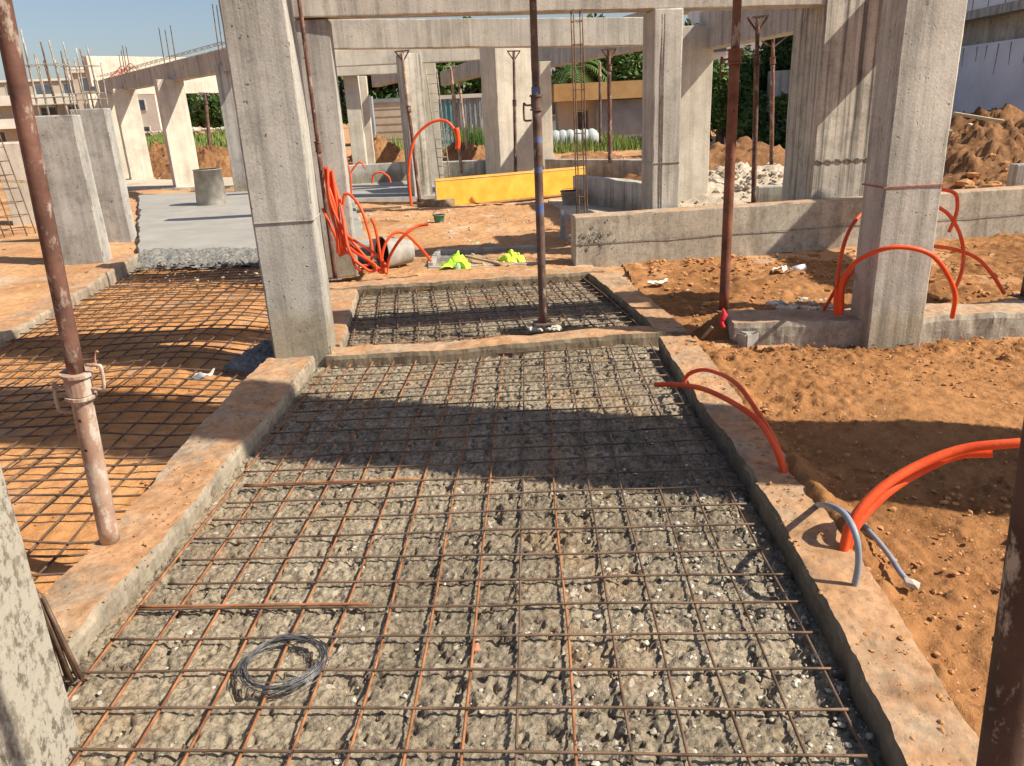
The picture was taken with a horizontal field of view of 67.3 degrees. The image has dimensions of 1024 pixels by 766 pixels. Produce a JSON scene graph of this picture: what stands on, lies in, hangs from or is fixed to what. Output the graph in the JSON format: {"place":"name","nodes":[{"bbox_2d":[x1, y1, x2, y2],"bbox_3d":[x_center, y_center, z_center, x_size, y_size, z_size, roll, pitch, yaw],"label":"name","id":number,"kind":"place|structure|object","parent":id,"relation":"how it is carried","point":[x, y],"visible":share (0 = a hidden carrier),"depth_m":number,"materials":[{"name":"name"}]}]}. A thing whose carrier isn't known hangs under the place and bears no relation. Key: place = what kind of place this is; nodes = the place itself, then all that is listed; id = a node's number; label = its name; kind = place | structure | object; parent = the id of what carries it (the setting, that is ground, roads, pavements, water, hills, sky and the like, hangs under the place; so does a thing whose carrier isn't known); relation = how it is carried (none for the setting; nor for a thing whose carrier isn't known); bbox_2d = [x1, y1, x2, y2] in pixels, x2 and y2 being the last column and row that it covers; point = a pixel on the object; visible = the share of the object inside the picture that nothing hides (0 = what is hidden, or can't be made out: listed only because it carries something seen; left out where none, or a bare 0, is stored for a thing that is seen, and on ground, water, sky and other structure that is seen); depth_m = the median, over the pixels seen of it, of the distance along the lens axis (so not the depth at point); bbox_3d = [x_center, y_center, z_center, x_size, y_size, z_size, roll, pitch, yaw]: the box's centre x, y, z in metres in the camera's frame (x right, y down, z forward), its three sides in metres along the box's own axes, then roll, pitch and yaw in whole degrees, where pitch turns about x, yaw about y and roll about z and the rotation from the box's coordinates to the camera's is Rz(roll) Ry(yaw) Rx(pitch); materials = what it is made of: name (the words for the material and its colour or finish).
{"place":"outdoors","nodes":[
{"label":"outdoors","id":0,"kind":"place"},
{"bbox_2d":[93,79,218,94],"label":"concrete beam","id":1,"kind":"structure","parent":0,"point":[194,86],"depth_m":27.83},
{"bbox_2d":[84,56,215,86],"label":"building","id":2,"kind":"structure","parent":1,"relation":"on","point":[110,64],"depth_m":27.73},
{"bbox_2d":[126,177,233,190],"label":"floor","id":3,"kind":"structure","parent":0,"point":[147,184],"depth_m":20.92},
{"bbox_2d":[111,89,153,179],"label":"concrete column","id":4,"kind":"structure","parent":3,"relation":"on","point":[131,128],"depth_m":23.26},
{"bbox_2d":[153,79,198,186],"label":"concrete column","id":5,"kind":"structure","parent":3,"relation":"on","point":[176,126],"depth_m":19.55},
{"bbox_2d":[0,265,373,592],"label":"dirt ground","id":6,"kind":"structure","parent":0,"point":[65,528],"depth_m":4.93,"materials":[{"name":"soil"}]},
{"bbox_2d":[0,263,336,594],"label":"rebar mat","id":7,"kind":"object","parent":6,"relation":"on","point":[81,496],"visible":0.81,"depth_m":5.39,"materials":[{"name":"metal"}]},
{"bbox_2d":[224,339,273,375],"bbox_3d":[-1.747,-0.210,5.490,0.700,0.217,0.375,-12,22,-25],"label":"concrete spill","id":8,"kind":"object","parent":6,"relation":"on","point":[253,358],"visible":0.35,"depth_m":5.38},
{"bbox_2d":[135,245,372,269],"bbox_3d":[-3.105,-1.528,9.346,3.241,0.205,0.496,0,20,9],"label":"slab edge","id":9,"kind":"object","parent":6,"relation":"on","point":[171,256],"visible":0.55,"depth_m":9.41,"materials":[{"name":"concrete"}]},
{"bbox_2d":[297,0,341,280],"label":"shoring prop","id":10,"kind":"object","parent":6,"relation":"on","point":[318,148],"visible":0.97,"depth_m":7.34,"materials":[{"name":"brown metal"}]},
{"bbox_2d":[294,19,358,277],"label":"concrete column","id":11,"kind":"structure","parent":6,"relation":"on","point":[321,55],"depth_m":7.58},
{"bbox_2d":[0,0,687,104],"label":"sky","id":12,"kind":"structure","parent":0,"point":[104,26],"materials":[{"name":"blue"}]},
{"bbox_2d":[373,98,402,143],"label":"boundary wall","id":13,"kind":"structure","parent":0,"point":[387,112],"depth_m":32.26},
{"bbox_2d":[350,181,435,200],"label":"floor","id":14,"kind":"structure","parent":0,"point":[389,191],"depth_m":15.98,"materials":[{"name":"concrete"}]},
{"bbox_2d":[396,53,432,195],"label":"concrete column","id":15,"kind":"structure","parent":14,"relation":"on","point":[415,77],"depth_m":14.46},
{"bbox_2d":[423,63,443,184],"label":"concrete column","id":16,"kind":"structure","parent":14,"relation":"on","point":[430,68],"depth_m":16.41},
{"bbox_2d":[356,201,592,280],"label":"soil ground","id":17,"kind":"structure","parent":0,"point":[558,255],"depth_m":10.11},
{"bbox_2d":[375,236,414,267],"bbox_3d":[-1.269,-1.418,8.283,0.381,0.363,0.354,-15,23,-31],"label":"concrete pipe","id":18,"kind":"object","parent":17,"relation":"on","point":[403,252],"visible":0.69,"depth_m":8.22,"materials":[{"name":"grey concrete"}]},
{"bbox_2d":[428,245,546,268],"bbox_3d":[-0.252,-1.336,8.468,1.261,0.195,0.858,-2,20,2],"label":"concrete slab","id":19,"kind":"object","parent":17,"relation":"on","point":[439,256],"visible":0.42,"depth_m":8.77,"materials":[{"name":"concrete"}]},
{"bbox_2d":[329,17,642,49],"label":"concrete beam","id":20,"kind":"structure","parent":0,"point":[378,34],"depth_m":11.32,"materials":[{"name":"concrete"}]},
{"bbox_2d":[0,117,1023,348],"bbox_3d":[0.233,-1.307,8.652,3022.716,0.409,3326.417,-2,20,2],"label":"ground","id":21,"kind":"structure","parent":0,"point":[21,256],"depth_m":9.67,"materials":[{"name":"orange soil"}]},
{"bbox_2d":[0,143,35,224],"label":"stub wall","id":22,"kind":"structure","parent":21,"relation":"on","point":[13,150],"depth_m":13.77,"materials":[{"name":"concrete"}]},
{"bbox_2d":[0,78,77,142],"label":"apartment building","id":23,"kind":"structure","parent":21,"relation":"on","point":[8,132],"depth_m":91.09,"materials":[{"name":"paint"}]},
{"bbox_2d":[20,29,111,264],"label":"stub wall","id":24,"kind":"structure","parent":21,"relation":"on","point":[82,232],"depth_m":9.17,"materials":[{"name":"concrete"}]},
{"bbox_2d":[0,254,141,346],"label":"concrete kerb","id":25,"kind":"structure","parent":21,"relation":"on","point":[118,268],"depth_m":7.69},
{"bbox_2d":[60,42,136,242],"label":"stub wall","id":26,"kind":"structure","parent":21,"relation":"on","point":[105,157],"depth_m":10.94,"materials":[{"name":"concrete"}]},
{"bbox_2d":[86,93,128,177],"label":"concrete column","id":27,"kind":"structure","parent":21,"relation":"on","point":[113,111],"depth_m":24.48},
{"bbox_2d":[96,4,229,92],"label":"concrete beam","id":28,"kind":"structure","parent":27,"relation":"on","point":[199,65],"depth_m":19.14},
{"bbox_2d":[137,94,161,135],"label":"apartment building","id":29,"kind":"structure","parent":21,"relation":"on","point":[150,113],"depth_m":81.00,"materials":[{"name":"paint"}]},
{"bbox_2d":[44,356,315,675],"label":"concrete kerb","id":30,"kind":"structure","parent":21,"relation":"on","point":[88,616],"depth_m":3.24,"materials":[{"name":"concrete"}]},
{"bbox_2d":[0,0,119,544],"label":"shoring prop","id":31,"kind":"object","parent":30,"relation":"on","point":[75,376],"visible":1,"depth_m":2.57,"materials":[{"name":"metal"}]},
{"bbox_2d":[145,129,226,147],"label":"grass","id":32,"kind":"structure","parent":21,"relation":"on","point":[218,138],"depth_m":50.04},
{"bbox_2d":[155,145,231,179],"bbox_3d":[-9.241,-6.844,23.785,4.250,1.063,3.250,-2,20,2],"label":"soil heap","id":33,"kind":"object","parent":21,"relation":"on","point":[211,156],"visible":0.19,"depth_m":23.01,"materials":[{"name":"soil"}]},
{"bbox_2d":[189,93,223,130],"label":"tree","id":34,"kind":"object","parent":21,"relation":"on","point":[214,105],"visible":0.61,"depth_m":90.10,"materials":[{"name":"green plant"}]},
{"bbox_2d":[214,65,246,191],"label":"concrete column","id":35,"kind":"structure","parent":21,"relation":"on","point":[226,97],"depth_m":16.91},
{"bbox_2d":[137,190,368,253],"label":"fresh slab","id":36,"kind":"structure","parent":21,"relation":"on","point":[174,220],"depth_m":12.22,"materials":[{"name":"concrete"}]},
{"bbox_2d":[192,168,228,205],"bbox_3d":[-5.862,-3.764,14.933,0.606,0.760,0.602,-2,20,2],"label":"drum","id":37,"kind":"object","parent":36,"relation":"on","point":[209,187],"visible":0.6,"depth_m":14.72,"materials":[{"name":"concrete"}]},
{"bbox_2d":[330,289,358,346],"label":"concrete kerb","id":38,"kind":"structure","parent":21,"relation":"on","point":[344,303],"depth_m":6.36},
{"bbox_2d":[343,76,367,164],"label":"concrete column","id":39,"kind":"structure","parent":21,"relation":"on","point":[355,115],"depth_m":18.55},
{"bbox_2d":[336,65,396,75],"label":"concrete beam","id":40,"kind":"structure","parent":39,"relation":"on","point":[367,70],"depth_m":17.94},
{"bbox_2d":[359,76,375,163],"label":"concrete column","id":41,"kind":"structure","parent":21,"relation":"on","point":[367,119],"depth_m":21.39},
{"bbox_2d":[346,133,404,164],"bbox_3d":[-3.967,-6.914,23.111,4.000,1.166,3.250,-2,20,2],"label":"soil heap","id":42,"kind":"object","parent":21,"relation":"on","point":[385,151],"visible":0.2,"depth_m":22.48,"materials":[{"name":"soil"}]},
{"bbox_2d":[348,162,406,183],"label":"wall","id":43,"kind":"structure","parent":21,"relation":"on","point":[394,171],"depth_m":18.22,"materials":[{"name":"grey concrete"}]},
{"bbox_2d":[435,61,481,142],"bbox_3d":[-2.750,-14.933,39.430,3.937,5.195,4.514,-2,20,2],"label":"tree","id":44,"kind":"object","parent":21,"relation":"on","point":[445,89],"visible":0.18,"depth_m":38.85,"materials":[{"name":"green plant"}]},
{"bbox_2d":[438,93,483,147],"bbox_3d":[-2.307,-10.575,31.330,2.370,2.200,0.130,-2,20,2],"label":"sheet fence","id":45,"kind":"object","parent":21,"relation":"on","point":[477,96],"visible":0.41,"depth_m":31.20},
{"bbox_2d":[442,141,484,160],"bbox_3d":[-1.363,-6.054,20.706,3.750,0.925,3.000,-2,20,2],"label":"soil heap","id":46,"kind":"object","parent":21,"relation":"on","point":[473,151],"visible":0.15,"depth_m":20.07,"materials":[{"name":"soil"}]},
{"bbox_2d":[458,81,467,148],"bbox_3d":[-1.257,-6.964,19.839,0.184,1.920,0.130,-6,20,-9],"label":"shoring prop","id":47,"kind":"object","parent":46,"relation":"on","point":[462,114],"visible":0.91,"depth_m":19.83,"materials":[{"name":"metal"}]},
{"bbox_2d":[440,61,480,85],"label":"concrete beam","id":48,"kind":"structure","parent":47,"relation":"on","point":[466,71],"depth_m":18.69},
{"bbox_2d":[443,160,485,177],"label":"wall","id":49,"kind":"structure","parent":21,"relation":"on","point":[473,167],"depth_m":16.87,"materials":[{"name":"grey concrete"}]},
{"bbox_2d":[329,266,604,295],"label":"concrete kerb","id":50,"kind":"structure","parent":21,"relation":"on","point":[446,281],"depth_m":7.23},
{"bbox_2d":[62,345,883,765],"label":"concrete bed","id":51,"kind":"object","parent":21,"relation":"on","point":[544,729],"visible":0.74,"depth_m":2.62,"materials":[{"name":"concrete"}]},
{"bbox_2d":[0,464,80,765],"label":"concrete column","id":52,"kind":"structure","parent":51,"relation":"on","point":[38,727],"depth_m":1.88,"materials":[{"name":"concrete"}]},
{"bbox_2d":[36,588,85,683],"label":"starter bars","id":53,"kind":"object","parent":51,"relation":"on","point":[60,645],"visible":0.78,"depth_m":2.29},
{"bbox_2d":[218,0,335,367],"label":"concrete column","id":54,"kind":"structure","parent":51,"relation":"on","point":[262,49],"depth_m":4.75,"materials":[{"name":"concrete"}]},
{"bbox_2d":[68,342,872,765],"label":"rebar mat","id":55,"kind":"object","parent":51,"relation":"on","point":[520,578],"visible":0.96,"depth_m":2.68,"materials":[{"name":"metal"}]},
{"bbox_2d":[235,633,349,693],"bbox_3d":[-0.679,0.836,2.331,0.332,0.044,0.290,-2,20,2],"label":"wire coil","id":56,"kind":"object","parent":55,"relation":"on","point":[295,638],"visible":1,"depth_m":2.29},
{"bbox_2d":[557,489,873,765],"bbox_3d":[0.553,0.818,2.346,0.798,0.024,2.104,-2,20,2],"label":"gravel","id":57,"kind":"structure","parent":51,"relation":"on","point":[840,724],"depth_m":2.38,"materials":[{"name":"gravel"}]},
{"bbox_2d":[347,282,658,352],"bbox_3d":[-0.252,-0.577,6.441,2.638,0.105,2.500,-2,20,2],"label":"concrete bed","id":58,"kind":"object","parent":21,"relation":"on","point":[472,334],"visible":0.46,"depth_m":6.29,"materials":[{"name":"concrete"}]},
{"bbox_2d":[346,278,639,346],"bbox_3d":[-0.225,-0.636,6.420,2.285,0.025,1.948,-3,20,-2],"label":"rebar mat","id":59,"kind":"object","parent":58,"relation":"on","point":[457,313],"visible":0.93,"depth_m":6.26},
{"bbox_2d":[526,323,561,331],"bbox_3d":[0.227,-0.405,5.524,0.259,0.072,0.151,-2,20,2],"label":"mortar blob","id":60,"kind":"object","parent":59,"relation":"on","point":[533,327],"visible":0.91,"depth_m":5.49,"materials":[{"name":"concrete"}]},
{"bbox_2d":[523,0,553,326],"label":"shoring prop","id":61,"kind":"object","parent":60,"relation":"on","point":[536,102],"visible":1,"depth_m":5.13,"materials":[{"name":"metal"}]},
{"bbox_2d":[325,323,686,367],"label":"concrete kerb","id":62,"kind":"structure","parent":21,"relation":"on","point":[420,353],"depth_m":5.23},
{"bbox_2d":[479,48,533,173],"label":"concrete column","id":63,"kind":"structure","parent":21,"relation":"on","point":[496,65],"depth_m":14.76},
{"bbox_2d":[335,48,479,66],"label":"concrete beam","id":64,"kind":"structure","parent":63,"relation":"on","point":[347,58],"depth_m":15.16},
{"bbox_2d":[530,12,646,71],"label":"concrete beam","id":65,"kind":"structure","parent":63,"relation":"on","point":[557,57],"depth_m":16.31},
{"bbox_2d":[434,166,584,205],"bbox_3d":[0.038,-3.582,14.005,3.036,0.500,0.092,-12,22,-24],"label":"formwork board","id":66,"kind":"object","parent":21,"relation":"on","point":[493,188],"visible":0.82,"depth_m":13.90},
{"bbox_2d":[539,61,552,169],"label":"concrete column","id":67,"kind":"structure","parent":21,"relation":"on","point":[546,97],"depth_m":16.77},
{"bbox_2d":[570,9,587,213],"bbox_3d":[0.686,-2.403,7.730,0.128,2.450,0.137,-5,20,-6],"label":"rebar cage","id":68,"kind":"object","parent":21,"relation":"on","point":[582,111],"visible":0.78,"depth_m":7.61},
{"bbox_2d":[545,159,641,178],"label":"wall","id":69,"kind":"structure","parent":21,"relation":"on","point":[621,168],"depth_m":15.97,"materials":[{"name":"grey concrete"}]},
{"bbox_2d":[601,48,616,163],"bbox_3d":[1.589,-4.508,12.584,0.245,1.776,0.130,-6,20,-9],"label":"shoring prop","id":70,"kind":"object","parent":69,"relation":"on","point":[609,91],"visible":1,"depth_m":12.53,"materials":[{"name":"brown metal"}]},
{"bbox_2d":[551,80,642,138],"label":"house","id":71,"kind":"structure","parent":21,"relation":"on","point":[626,108],"depth_m":35.21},
{"bbox_2d":[553,128,641,153],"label":"grass","id":72,"kind":"structure","parent":21,"relation":"on","point":[622,143],"depth_m":28.08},
{"bbox_2d":[573,175,641,210],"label":"wall","id":73,"kind":"structure","parent":21,"relation":"on","point":[620,193],"depth_m":11.73,"materials":[{"name":"concrete"}]},
{"bbox_2d":[578,51,642,80],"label":"tree","id":74,"kind":"object","parent":21,"relation":"on","point":[626,61],"visible":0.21,"depth_m":40.49,"materials":[{"name":"green plant"}]},
{"bbox_2d":[588,270,681,328],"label":"concrete kerb","id":75,"kind":"structure","parent":21,"relation":"on","point":[639,307],"depth_m":6.20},
{"bbox_2d":[642,8,683,209],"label":"concrete column","id":76,"kind":"structure","parent":21,"relation":"on","point":[662,65],"depth_m":7.72,"materials":[{"name":"concrete"}]},
{"bbox_2d":[292,0,825,19],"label":"concrete beam","id":77,"kind":"structure","parent":76,"relation":"on","point":[339,9],"depth_m":7.31,"materials":[{"name":"concrete"}]},
{"bbox_2d":[623,136,784,180],"bbox_3d":[4.358,-4.162,14.563,6.500,0.979,3.250,-2,20,2],"label":"soil heap","id":78,"kind":"object","parent":21,"relation":"on","point":[743,152],"visible":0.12,"depth_m":14.05,"materials":[{"name":"soil"}]},
{"bbox_2d":[679,162,783,203],"bbox_3d":[3.786,-3.320,12.752,6.000,0.667,3.000,-2,20,2],"label":"heap","id":79,"kind":"object","parent":21,"relation":"on","point":[769,174],"visible":0.2,"depth_m":12.16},
{"bbox_2d":[761,36,787,164],"bbox_3d":[3.869,-4.236,11.558,0.522,1.852,0.139,-5,20,-5],"label":"shoring prop","id":80,"kind":"object","parent":79,"relation":"on","point":[772,63],"visible":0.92,"depth_m":11.52,"materials":[{"name":"brown metal"}]},
{"bbox_2d":[710,58,753,143],"bbox_3d":[6.051,-8.202,22.517,2.298,3.108,2.086,-2,20,2],"label":"bushy tree","id":81,"kind":"object","parent":21,"relation":"on","point":[719,99],"visible":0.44,"depth_m":22.05,"materials":[{"name":"green plant"}]},
{"bbox_2d":[737,90,788,148],"bbox_3d":[7.082,-6.998,20.808,1.769,1.907,1.866,11,24,34],"label":"shrub","id":82,"kind":"object","parent":21,"relation":"on","point":[745,125],"visible":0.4,"depth_m":20.56,"materials":[{"name":"green plant"}]},
{"bbox_2d":[740,36,791,97],"bbox_3d":[7.960,-9.168,24.149,2.414,3.662,2.093,9,23,30],"label":"bushy tree","id":83,"kind":"object","parent":21,"relation":"on","point":[783,58],"visible":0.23,"depth_m":23.48,"materials":[{"name":"green plant"}]},
{"bbox_2d":[568,185,1023,266],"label":"wall","id":84,"kind":"structure","parent":21,"relation":"on","point":[610,239],"depth_m":7.94,"materials":[{"name":"concrete"}]},
{"bbox_2d":[658,335,978,765],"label":"concrete kerb","id":85,"kind":"structure","parent":21,"relation":"on","point":[840,607],"depth_m":2.40,"materials":[{"name":"concrete"}]},
{"bbox_2d":[654,382,786,472],"bbox_3d":[0.963,0.172,3.588,0.073,0.242,0.906,-12,22,-24],"label":"conduit","id":86,"kind":"object","parent":85,"relation":"on","point":[757,420],"visible":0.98,"depth_m":3.43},
{"bbox_2d":[682,368,787,471],"bbox_3d":[1.081,0.115,3.750,0.087,0.231,1.154,-6,20,-8],"label":"conduit","id":87,"kind":"object","parent":85,"relation":"on","point":[743,391],"visible":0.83,"depth_m":3.65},
{"bbox_2d":[815,502,861,586],"bbox_3d":[1.125,0.473,2.729,0.072,0.267,0.630,1,20,10],"label":"conduit","id":88,"kind":"object","parent":85,"relation":"on","point":[844,514],"visible":0.94,"depth_m":2.45,"materials":[{"name":"grey plastic"}]},
{"bbox_2d":[849,450,992,549],"bbox_3d":[1.400,0.401,2.699,0.525,0.351,0.106,-5,20,-7],"label":"conduit","id":89,"kind":"object","parent":85,"relation":"on","point":[878,502],"visible":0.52,"depth_m":2.68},
{"bbox_2d":[839,438,1020,551],"bbox_3d":[1.417,0.383,2.656,0.595,0.408,0.109,-4,20,-3],"label":"conduit","id":90,"kind":"object","parent":85,"relation":"on","point":[869,498],"visible":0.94,"depth_m":2.64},
{"bbox_2d":[781,0,882,200],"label":"concrete column","id":91,"kind":"structure","parent":21,"relation":"on","point":[835,45],"depth_m":7.90,"materials":[{"name":"concrete"}]},
{"bbox_2d":[699,9,794,49],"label":"concrete beam","id":92,"kind":"structure","parent":91,"relation":"on","point":[778,23],"depth_m":10.03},
{"bbox_2d":[725,298,1023,347],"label":"foundation beam","id":93,"kind":"structure","parent":21,"relation":"on","point":[988,321],"depth_m":5.07,"materials":[{"name":"concrete"}]},
{"bbox_2d":[691,311,728,340],"bbox_3d":[1.477,-0.384,5.377,0.550,0.244,0.350,-2,20,2],"label":"soil mound","id":94,"kind":"object","parent":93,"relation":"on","point":[718,332],"visible":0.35,"depth_m":5.31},
{"bbox_2d":[838,245,957,318],"bbox_3d":[2.429,-0.625,4.784,0.709,0.511,0.269,3,20,15],"label":"conduit","id":95,"kind":"object","parent":93,"relation":"on","point":[938,261],"visible":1,"depth_m":4.69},
{"bbox_2d":[850,0,967,348],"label":"concrete column","id":96,"kind":"structure","parent":21,"relation":"on","point":[918,55],"depth_m":4.64,"materials":[{"name":"concrete"}]},
{"bbox_2d":[942,117,1023,189],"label":"soil heap","id":97,"kind":"object","parent":21,"relation":"on","point":[976,153],"visible":0.34,"depth_m":12.14,"materials":[{"name":"soil"}]},
{"bbox_2d":[948,103,1023,139],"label":"soil heap","id":98,"kind":"object","parent":21,"relation":"on","point":[958,124],"visible":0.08,"depth_m":14.81,"materials":[{"name":"soil"}]},
{"bbox_2d":[548,199,750,221],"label":"gravel floor","id":99,"kind":"structure","parent":0,"point":[569,210],"depth_m":11.76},
{"bbox_2d":[679,25,712,201],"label":"concrete column","id":100,"kind":"structure","parent":99,"relation":"on","point":[696,75],"depth_m":11.55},
{"bbox_2d":[746,15,768,202],"bbox_3d":[2.825,-3.158,8.992,0.261,2.074,0.130,-6,20,-9],"label":"shoring prop","id":101,"kind":"object","parent":99,"relation":"on","point":[757,27],"visible":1,"depth_m":8.94,"materials":[{"name":"brown metal"}]},
{"bbox_2d":[623,233,1023,335],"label":"dirt ground","id":102,"kind":"structure","parent":0,"point":[1005,248],"depth_m":6.71,"materials":[{"name":"soil"}]},
{"bbox_2d":[699,307,759,325],"bbox_3d":[1.685,-0.475,5.690,0.850,0.166,0.650,-2,20,2],"label":"soil mound","id":103,"kind":"object","parent":102,"relation":"on","point":[712,314],"visible":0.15,"depth_m":5.67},
{"bbox_2d":[712,0,743,312],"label":"shoring prop","id":104,"kind":"object","parent":103,"relation":"on","point":[734,58],"visible":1,"depth_m":5.34,"materials":[{"name":"red metal"}]},
{"bbox_2d":[646,245,1019,326],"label":"soil clods","id":105,"kind":"object","parent":102,"relation":"on","point":[931,280],"visible":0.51,"depth_m":6.78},
{"bbox_2d":[692,336,1023,738],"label":"loose soil ground","id":106,"kind":"structure","parent":0,"point":[931,416],"depth_m":3.48,"materials":[{"name":"soil"}]},
{"bbox_2d":[670,340,980,765],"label":"kerb crumbs","id":107,"kind":"object","parent":106,"relation":"on","point":[938,695],"visible":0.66,"depth_m":2.45,"materials":[{"name":"soil"}]},
{"bbox_2d":[715,335,1023,672],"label":"soil clods","id":108,"kind":"object","parent":106,"relation":"on","point":[947,498],"visible":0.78,"depth_m":3.42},
{"bbox_2d":[976,419,1023,765],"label":"shoring prop","id":109,"kind":"object","parent":106,"relation":"on","point":[1001,741],"visible":1,"depth_m":1.09,"materials":[{"name":"metal"}]},
{"bbox_2d":[951,0,1023,117],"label":"white building","id":110,"kind":"structure","parent":0,"point":[990,75],"depth_m":18.69,"materials":[{"name":"paint"}]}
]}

